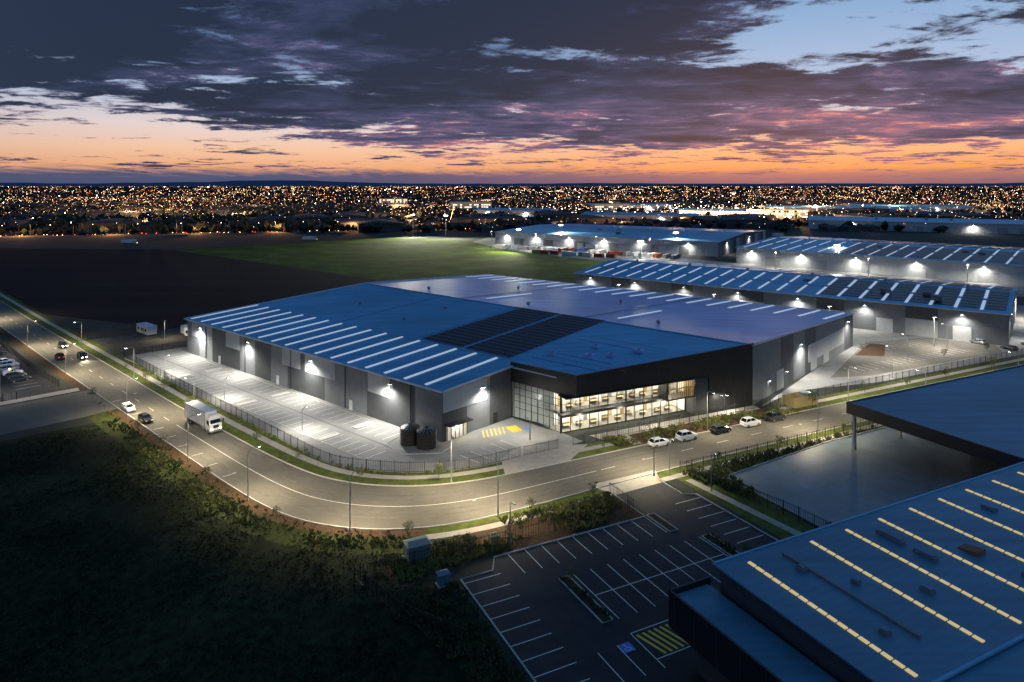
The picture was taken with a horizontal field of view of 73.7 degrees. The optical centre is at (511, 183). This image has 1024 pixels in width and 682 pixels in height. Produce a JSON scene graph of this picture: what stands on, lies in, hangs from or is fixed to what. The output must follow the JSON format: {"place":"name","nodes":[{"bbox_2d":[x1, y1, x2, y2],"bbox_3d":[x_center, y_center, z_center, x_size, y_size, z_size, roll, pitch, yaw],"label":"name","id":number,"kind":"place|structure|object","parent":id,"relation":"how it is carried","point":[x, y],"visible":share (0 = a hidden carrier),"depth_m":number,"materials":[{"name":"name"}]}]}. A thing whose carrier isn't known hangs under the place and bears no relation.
{"place":"outdoors","nodes":[
{"label":"outdoors","id":0,"kind":"place"},
{"bbox_2d":[0,390,118,434],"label":"side street","id":1,"kind":"structure","parent":0,"point":[39,413],"depth_m":150.59,"materials":[{"name":"grey asphalt"}]},
{"bbox_2d":[0,248,379,328],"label":"ploughed field","id":2,"kind":"structure","parent":0,"point":[157,287],"depth_m":346.40,"materials":[{"name":"soil"}]},
{"bbox_2d":[0,229,475,237],"bbox_3d":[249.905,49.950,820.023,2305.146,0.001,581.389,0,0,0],"label":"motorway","id":3,"kind":"structure","parent":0,"point":[179,234],"depth_m":675.06,"materials":[{"name":"grey asphalt"}]},
{"bbox_2d":[0,423,523,681],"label":"grass field","id":4,"kind":"structure","parent":0,"point":[142,519],"depth_m":82.73,"materials":[{"name":"green plant"}]},
{"bbox_2d":[355,566,467,642],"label":"fence","id":5,"kind":"object","parent":4,"relation":"on","point":[388,596],"visible":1,"depth_m":78.48,"materials":[{"name":"black metal"}]},
{"bbox_2d":[398,579,530,681],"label":"ornamental grass","id":6,"kind":"structure","parent":4,"relation":"on","point":[469,609],"depth_m":75.41,"materials":[{"name":"green plant"}]},
{"bbox_2d":[0,301,865,528],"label":"road","id":7,"kind":"structure","parent":0,"point":[159,414],"depth_m":119.50,"materials":[{"name":"grey asphalt"}]},
{"bbox_2d":[121,402,135,411],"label":"parked car","id":8,"kind":"object","parent":7,"relation":"on","point":[130,407],"visible":0.89,"depth_m":150.01,"materials":[{"name":"white paint"}]},
{"bbox_2d":[138,412,152,423],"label":"parked car","id":9,"kind":"object","parent":7,"relation":"on","point":[144,417],"visible":1,"depth_m":143.22,"materials":[{"name":"grey paint"}]},
{"bbox_2d":[184,400,223,433],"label":"truck","id":10,"kind":"object","parent":7,"relation":"on","point":[208,418],"visible":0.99,"depth_m":138.70,"materials":[{"name":"white paint"}]},
{"bbox_2d":[0,327,423,538],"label":"verge","id":11,"kind":"structure","parent":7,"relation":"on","point":[195,468],"depth_m":114.28,"materials":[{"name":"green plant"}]},
{"bbox_2d":[349,468,356,531],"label":"street lamp","id":12,"kind":"object","parent":11,"relation":"on","point":[355,469],"visible":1,"depth_m":98.28,"materials":[{"name":"silver metal"}]},
{"bbox_2d":[1,313,844,506],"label":"road markings","id":13,"kind":"object","parent":7,"relation":"on","point":[355,504],"visible":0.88,"depth_m":116.62,"materials":[{"name":"white paint"}]},
{"bbox_2d":[0,300,1022,529],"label":"kerb","id":14,"kind":"structure","parent":7,"relation":"on","point":[222,480],"depth_m":120.21,"materials":[{"name":"concrete"}]},
{"bbox_2d":[648,436,670,447],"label":"parked car","id":15,"kind":"object","parent":7,"relation":"on","point":[655,442],"visible":0.94,"depth_m":129.81,"materials":[{"name":"white paint"}]},
{"bbox_2d":[675,429,697,441],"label":"parked car","id":16,"kind":"object","parent":7,"relation":"on","point":[684,435],"visible":1,"depth_m":132.84,"materials":[{"name":"white paint"}]},
{"bbox_2d":[709,424,731,434],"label":"parked car","id":17,"kind":"object","parent":7,"relation":"on","point":[718,429],"visible":1,"depth_m":136.78,"materials":[{"name":"grey paint"}]},
{"bbox_2d":[740,416,760,427],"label":"parked car","id":18,"kind":"object","parent":7,"relation":"on","point":[748,421],"visible":1,"depth_m":140.35,"materials":[{"name":"white paint"}]},
{"bbox_2d":[765,411,785,422],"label":"parked car","id":19,"kind":"object","parent":7,"relation":"on","point":[772,416],"visible":1,"depth_m":143.63,"materials":[{"name":"grey paint"}]},
{"bbox_2d":[0,186,1020,235],"bbox_3d":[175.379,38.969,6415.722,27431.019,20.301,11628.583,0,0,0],"label":"city lights","id":20,"kind":"object","parent":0,"point":[525,199],"visible":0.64,"depth_m":2085.07,"materials":[{"name":"orange"}]},
{"bbox_2d":[0,186,1023,681],"bbox_3d":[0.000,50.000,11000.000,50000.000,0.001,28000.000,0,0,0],"label":"ground","id":21,"kind":"structure","parent":0,"point":[90,328],"depth_m":603.99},
{"bbox_2d":[0,346,60,400],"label":"car park","id":22,"kind":"structure","parent":21,"relation":"on","point":[36,381],"depth_m":169.31,"materials":[{"name":"grey asphalt"}]},
{"bbox_2d":[0,365,19,371],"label":"parked car","id":23,"kind":"object","parent":22,"relation":"on","point":[5,367],"visible":0.66,"depth_m":182.07,"materials":[{"name":"silver metal"}]},
{"bbox_2d":[0,360,19,365],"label":"parked car","id":24,"kind":"object","parent":22,"relation":"on","point":[7,362],"visible":0.68,"depth_m":185.70,"materials":[{"name":"white paint"}]},
{"bbox_2d":[1,368,22,375],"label":"parked car","id":25,"kind":"object","parent":22,"relation":"on","point":[3,372],"visible":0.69,"depth_m":178.57,"materials":[{"name":"white paint"}]},
{"bbox_2d":[4,371,26,378],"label":"parked car","id":26,"kind":"object","parent":22,"relation":"on","point":[8,375],"visible":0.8,"depth_m":175.47,"materials":[{"name":"grey paint"}]},
{"bbox_2d":[8,375,30,382],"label":"parked car","id":27,"kind":"object","parent":22,"relation":"on","point":[14,379],"visible":1,"depth_m":172.18,"materials":[{"name":"grey paint"}]},
{"bbox_2d":[0,339,58,385],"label":"fence","id":28,"kind":"object","parent":22,"relation":"on","point":[33,366],"visible":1,"depth_m":186.69,"materials":[{"name":"black metal"}]},
{"bbox_2d":[0,388,79,404],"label":"footpath","id":29,"kind":"structure","parent":21,"relation":"on","point":[39,396],"depth_m":160.50,"materials":[{"name":"concrete"}]},
{"bbox_2d":[121,239,137,243],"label":"truck","id":30,"kind":"object","parent":21,"relation":"on","point":[125,241],"visible":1,"depth_m":566.81,"materials":[{"name":"white paint"}]},
{"bbox_2d":[92,327,186,355],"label":"gravel yard","id":31,"kind":"structure","parent":21,"relation":"on","point":[118,345],"depth_m":216.60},
{"bbox_2d":[78,321,186,340],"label":"fence","id":32,"kind":"object","parent":31,"relation":"on","point":[130,330],"visible":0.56,"depth_m":226.03,"materials":[{"name":"black metal"}]},
{"bbox_2d":[136,322,156,334],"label":"site hut","id":33,"kind":"object","parent":31,"relation":"on","point":[146,328],"visible":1,"depth_m":225.87,"materials":[{"name":"white metal"}]},
{"bbox_2d":[126,340,184,354],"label":"fence","id":34,"kind":"object","parent":21,"relation":"on","point":[153,348],"visible":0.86,"depth_m":203.07,"materials":[{"name":"black metal"}]},
{"bbox_2d":[86,411,417,553],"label":"verge","id":35,"kind":"structure","parent":21,"relation":"on","point":[271,535],"depth_m":102.60,"materials":[{"name":"green plant"}]},
{"bbox_2d":[103,418,412,548],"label":"ornamental grass","id":36,"kind":"structure","parent":35,"relation":"on","point":[160,452],"depth_m":106.30,"materials":[{"name":"green plant"}]},
{"bbox_2d":[125,347,581,472],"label":"car park","id":37,"kind":"structure","parent":21,"relation":"on","point":[475,441],"depth_m":139.49,"materials":[{"name":"concrete"}]},
{"bbox_2d":[152,355,405,454],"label":"car park joints","id":38,"kind":"object","parent":37,"relation":"on","point":[283,406],"visible":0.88,"depth_m":152.90,"materials":[{"name":"grey concrete"}]},
{"bbox_2d":[124,354,450,458],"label":"kerb","id":39,"kind":"structure","parent":37,"relation":"on","point":[370,422],"depth_m":146.00,"materials":[{"name":"concrete"}]},
{"bbox_2d":[126,352,519,472],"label":"fence","id":40,"kind":"object","parent":37,"relation":"on","point":[177,380],"visible":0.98,"depth_m":136.05,"materials":[{"name":"black metal"}]},
{"bbox_2d":[140,356,517,462],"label":"parking bay markings","id":41,"kind":"object","parent":37,"relation":"on","point":[311,409],"visible":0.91,"depth_m":147.27,"materials":[{"name":"white paint"}]},
{"bbox_2d":[400,423,419,446],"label":"water tank","id":42,"kind":"object","parent":37,"relation":"on","point":[408,433],"visible":0.91,"depth_m":130.19,"materials":[{"name":"black"}]},
{"bbox_2d":[416,426,436,449],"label":"water tank","id":43,"kind":"object","parent":37,"relation":"on","point":[426,437],"visible":1,"depth_m":128.46,"materials":[{"name":"black"}]},
{"bbox_2d":[482,425,529,436],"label":"accessible bay marking","id":44,"kind":"object","parent":37,"relation":"on","point":[514,428],"visible":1,"depth_m":138.86,"materials":[{"name":"yellow paint"}]},
{"bbox_2d":[173,237,605,283],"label":"pasture","id":45,"kind":"structure","parent":21,"relation":"on","point":[392,259],"depth_m":457.94,"materials":[{"name":"green plant"}]},
{"bbox_2d":[379,197,407,204],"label":"office block","id":46,"kind":"structure","parent":21,"relation":"on","point":[394,200],"depth_m":1488.92,"materials":[{"name":"white glass"}]},
{"bbox_2d":[435,569,450,588],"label":"utility cabinet","id":47,"kind":"object","parent":21,"relation":"on","point":[442,577],"visible":1,"depth_m":84.78,"materials":[{"name":"metal"}]},
{"bbox_2d":[450,200,491,210],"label":"office block","id":48,"kind":"structure","parent":21,"relation":"on","point":[462,205],"depth_m":1148.13,"materials":[{"name":"white"}]},
{"bbox_2d":[0,186,1023,235],"bbox_3d":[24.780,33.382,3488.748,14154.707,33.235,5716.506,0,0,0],"label":"distant trees","id":49,"kind":"object","parent":21,"relation":"on","point":[72,217],"visible":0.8,"depth_m":1409.04,"materials":[{"name":"black plant"}]},
{"bbox_2d":[0,190,1023,232],"bbox_3d":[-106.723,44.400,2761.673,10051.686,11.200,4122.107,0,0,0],"label":"distant suburb","id":50,"kind":"object","parent":21,"relation":"on","point":[729,220],"visible":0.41,"depth_m":1003.89,"materials":[{"name":"grey"}]},
{"bbox_2d":[0,296,1023,484],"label":"verge","id":51,"kind":"structure","parent":21,"relation":"on","point":[264,447],"depth_m":138.39,"materials":[{"name":"green plant"}]},
{"bbox_2d":[782,390,816,408],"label":"bin enclosure wall","id":52,"kind":"structure","parent":51,"relation":"on","point":[798,399],"depth_m":153.85,"materials":[{"name":"beige wood"}]},
{"bbox_2d":[384,496,639,591],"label":"planting bed","id":53,"kind":"object","parent":21,"relation":"on","point":[551,535],"visible":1,"depth_m":97.32,"materials":[{"name":"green plant"}]},
{"bbox_2d":[402,535,430,564],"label":"electrical substation","id":54,"kind":"object","parent":53,"relation":"on","point":[418,543],"visible":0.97,"depth_m":90.42,"materials":[{"name":"metal"}]},
{"bbox_2d":[458,532,476,551],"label":"young tree","id":55,"kind":"object","parent":53,"relation":"on","point":[467,538],"visible":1,"depth_m":91.99,"materials":[{"name":"green plant"}]},
{"bbox_2d":[488,532,498,545],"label":"utility cabinet","id":56,"kind":"object","parent":53,"relation":"on","point":[493,538],"visible":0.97,"depth_m":94.07,"materials":[{"name":"metal"}]},
{"bbox_2d":[354,483,633,579],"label":"fence","id":57,"kind":"object","parent":53,"relation":"on","point":[586,511],"visible":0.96,"depth_m":96.31,"materials":[{"name":"black metal"}]},
{"bbox_2d":[388,491,622,582],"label":"ornamental grass","id":58,"kind":"structure","parent":53,"relation":"on","point":[429,563],"depth_m":95.36,"materials":[{"name":"green plant"}]},
{"bbox_2d":[587,496,601,512],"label":"young tree","id":59,"kind":"object","parent":53,"relation":"on","point":[592,501],"visible":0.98,"depth_m":102.11,"materials":[{"name":"green plant"}]},
{"bbox_2d":[0,293,1023,478],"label":"footpath","id":60,"kind":"structure","parent":21,"relation":"on","point":[262,438],"depth_m":144.22,"materials":[{"name":"concrete"}]},
{"bbox_2d":[0,290,1023,475],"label":"verge","id":61,"kind":"structure","parent":21,"relation":"on","point":[250,426],"depth_m":163.61,"materials":[{"name":"green plant"}]},
{"bbox_2d":[132,362,491,474],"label":"shrub row","id":62,"kind":"object","parent":61,"relation":"on","point":[233,417],"visible":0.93,"depth_m":137.72,"materials":[{"name":"green plant"}]},
{"bbox_2d":[604,409,800,446],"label":"garden bed","id":63,"kind":"object","parent":61,"relation":"on","point":[637,436],"visible":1,"depth_m":139.46,"materials":[{"name":"green plant"}]},
{"bbox_2d":[602,407,798,445],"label":"shrub row","id":64,"kind":"object","parent":63,"relation":"on","point":[716,420],"visible":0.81,"depth_m":140.86,"materials":[{"name":"green plant"}]},
{"bbox_2d":[473,207,557,216],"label":"distant warehouse","id":65,"kind":"structure","parent":21,"relation":"on","point":[522,211],"depth_m":1041.00,"materials":[{"name":"white"}]},
{"bbox_2d":[184,274,854,441],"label":"warehouse","id":66,"kind":"structure","parent":21,"relation":"on","point":[453,356],"depth_m":165.35,"materials":[{"name":"blue"}]},
{"bbox_2d":[218,344,828,440],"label":"doors","id":67,"kind":"structure","parent":66,"relation":"in","point":[457,428],"depth_m":150.89,"materials":[{"name":"white paint"}]},
{"bbox_2d":[592,202,628,211],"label":"office block","id":68,"kind":"structure","parent":21,"relation":"on","point":[599,207],"depth_m":1168.14,"materials":[{"name":"white"}]},
{"bbox_2d":[462,483,775,681],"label":"car park","id":69,"kind":"structure","parent":21,"relation":"on","point":[577,629],"depth_m":84.34,"materials":[{"name":"grey asphalt"}]},
{"bbox_2d":[559,576,610,620],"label":"ornamental grass","id":70,"kind":"structure","parent":69,"relation":"on","point":[600,609],"depth_m":81.70,"materials":[{"name":"green plant"}]},
{"bbox_2d":[465,497,761,681],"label":"parking bay markings","id":71,"kind":"object","parent":69,"relation":"on","point":[626,647],"visible":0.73,"depth_m":76.92,"materials":[{"name":"white paint"}]},
{"bbox_2d":[706,532,736,554],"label":"ornamental grass","id":72,"kind":"structure","parent":69,"relation":"on","point":[730,548],"depth_m":94.02,"materials":[{"name":"green plant"}]},
{"bbox_2d":[460,479,778,681],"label":"kerb","id":73,"kind":"structure","parent":21,"relation":"on","point":[661,522],"depth_m":92.19,"materials":[{"name":"concrete"}]},
{"bbox_2d":[584,202,672,209],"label":"distant warehouse","id":74,"kind":"structure","parent":21,"relation":"on","point":[656,206],"depth_m":1312.34,"materials":[{"name":"white"}]},
{"bbox_2d":[495,224,764,256],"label":"warehouse","id":75,"kind":"structure","parent":21,"relation":"on","point":[701,242],"depth_m":528.88,"materials":[{"name":"blue"}]},
{"bbox_2d":[580,211,701,220],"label":"distant warehouse","id":76,"kind":"structure","parent":21,"relation":"on","point":[647,215],"depth_m":879.09,"materials":[{"name":"white"}]},
{"bbox_2d":[423,420,874,534],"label":"verge","id":77,"kind":"structure","parent":21,"relation":"on","point":[453,527],"depth_m":111.30,"materials":[{"name":"green plant"}]},
{"bbox_2d":[491,458,498,517],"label":"street lamp","id":78,"kind":"object","parent":77,"relation":"on","point":[498,491],"visible":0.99,"depth_m":102.33,"materials":[{"name":"silver metal"}]},
{"bbox_2d":[426,423,881,538],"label":"footpath","id":79,"kind":"structure","parent":21,"relation":"on","point":[491,525],"depth_m":102.58,"materials":[{"name":"concrete"}]},
{"bbox_2d":[680,419,879,471],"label":"fence","id":80,"kind":"object","parent":79,"relation":"on","point":[757,444],"visible":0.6,"depth_m":128.61,"materials":[{"name":"black metal"}]},
{"bbox_2d":[678,208,766,215],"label":"distant warehouse","id":81,"kind":"structure","parent":21,"relation":"on","point":[715,212],"depth_m":1014.52,"materials":[{"name":"white"}]},
{"bbox_2d":[685,479,800,534],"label":"footpath","id":82,"kind":"structure","parent":21,"relation":"on","point":[748,509],"depth_m":105.43,"materials":[{"name":"concrete"}]},
{"bbox_2d":[474,237,1023,296],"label":"concrete yard","id":83,"kind":"structure","parent":21,"relation":"on","point":[523,248],"depth_m":423.56,"materials":[{"name":"grey concrete"}]},
{"bbox_2d":[746,207,807,218],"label":"office block","id":84,"kind":"structure","parent":21,"relation":"on","point":[789,212],"depth_m":968.75,"materials":[{"name":"white"}]},
{"bbox_2d":[677,425,884,538],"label":"verge","id":85,"kind":"structure","parent":21,"relation":"on","point":[794,523],"depth_m":105.78,"materials":[{"name":"green plant"}]},
{"bbox_2d":[688,462,830,528],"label":"fence","id":86,"kind":"object","parent":85,"relation":"on","point":[738,482],"visible":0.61,"depth_m":106.06,"materials":[{"name":"black metal"}]},
{"bbox_2d":[682,425,885,497],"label":"shrub row","id":87,"kind":"object","parent":85,"relation":"on","point":[736,461],"visible":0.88,"depth_m":120.79,"materials":[{"name":"green plant"}]},
{"bbox_2d":[573,349,1022,444],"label":"fence","id":88,"kind":"object","parent":21,"relation":"on","point":[933,368],"visible":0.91,"depth_m":159.32,"materials":[{"name":"black metal"}]},
{"bbox_2d":[668,461,1023,681],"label":"neighbour warehouse","id":89,"kind":"structure","parent":21,"relation":"on","point":[927,587],"depth_m":67.36,"materials":[{"name":"blue metal"}]},
{"bbox_2d":[758,205,935,212],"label":"distant warehouse","id":90,"kind":"structure","parent":21,"relation":"on","point":[895,208],"depth_m":1140.11,"materials":[{"name":"white"}]},
{"bbox_2d":[728,427,1004,525],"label":"loading yard","id":91,"kind":"structure","parent":21,"relation":"on","point":[811,500],"depth_m":117.82,"materials":[{"name":"concrete"}]},
{"bbox_2d":[727,427,886,526],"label":"kerb","id":92,"kind":"structure","parent":91,"relation":"on","point":[808,520],"depth_m":123.00,"materials":[{"name":"concrete"}]},
{"bbox_2d":[846,364,1023,466],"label":"loading dock canopy","id":93,"kind":"object","parent":91,"relation":"on","point":[980,415],"visible":1,"depth_m":124.56,"materials":[{"name":"blue metal"}]},
{"bbox_2d":[735,236,1023,285],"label":"warehouse","id":94,"kind":"structure","parent":21,"relation":"on","point":[997,265],"depth_m":386.46,"materials":[{"name":"blue"}]},
{"bbox_2d":[762,305,1023,405],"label":"concrete yard","id":95,"kind":"structure","parent":21,"relation":"on","point":[820,376],"depth_m":189.99,"materials":[{"name":"grey concrete"}]},
{"bbox_2d":[574,259,1018,345],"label":"warehouse","id":96,"kind":"structure","parent":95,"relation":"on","point":[968,312],"depth_m":248.68,"materials":[{"name":"blue"}]},
{"bbox_2d":[1000,344,1018,349],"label":"parked car","id":97,"kind":"object","parent":95,"relation":"on","point":[1012,347],"visible":0.94,"depth_m":205.08,"materials":[{"name":"grey paint"}]},
{"bbox_2d":[841,203,973,211],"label":"distant warehouse","id":98,"kind":"structure","parent":21,"relation":"on","point":[951,207],"depth_m":1230.71,"materials":[{"name":"white metal"}]},
{"bbox_2d":[808,215,1023,233],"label":"distant warehouse","id":99,"kind":"structure","parent":21,"relation":"on","point":[995,226],"depth_m":715.64,"materials":[{"name":"white"}]},
{"bbox_2d":[830,338,1001,377],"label":"car park","id":100,"kind":"structure","parent":21,"relation":"on","point":[897,351],"depth_m":198.81,"materials":[{"name":"concrete"}]},
{"bbox_2d":[856,343,884,355],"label":"mulch bed","id":101,"kind":"object","parent":100,"relation":"on","point":[869,349],"visible":1,"depth_m":204.74,"materials":[{"name":"brown soil"}]},
{"bbox_2d":[0,180,1023,186],"bbox_3d":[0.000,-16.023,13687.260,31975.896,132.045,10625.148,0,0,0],"label":"hills","id":102,"kind":"structure","parent":0,"point":[278,183],"depth_m":14542.86,"materials":[{"name":"blue"}]},
{"bbox_2d":[0,0,1023,183],"label":"sky","id":103,"kind":"structure","parent":0,"point":[92,91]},
{"bbox_2d":[501,444,586,473],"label":"driveway","id":104,"kind":"structure","parent":0,"point":[561,453],"depth_m":125.13,"materials":[{"name":"concrete"}]},
{"bbox_2d":[525,439,558,454],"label":"sliding gate","id":105,"kind":"structure","parent":104,"relation":"on","point":[545,446],"depth_m":127.53,"materials":[{"name":"black metal"}]},
{"bbox_2d":[588,470,659,492],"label":"driveway","id":106,"kind":"structure","parent":0,"point":[637,482],"depth_m":114.25,"materials":[{"name":"concrete"}]},
{"bbox_2d":[590,405,759,439],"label":"footpath","id":107,"kind":"structure","parent":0,"point":[636,429],"depth_m":141.77,"materials":[{"name":"concrete"}]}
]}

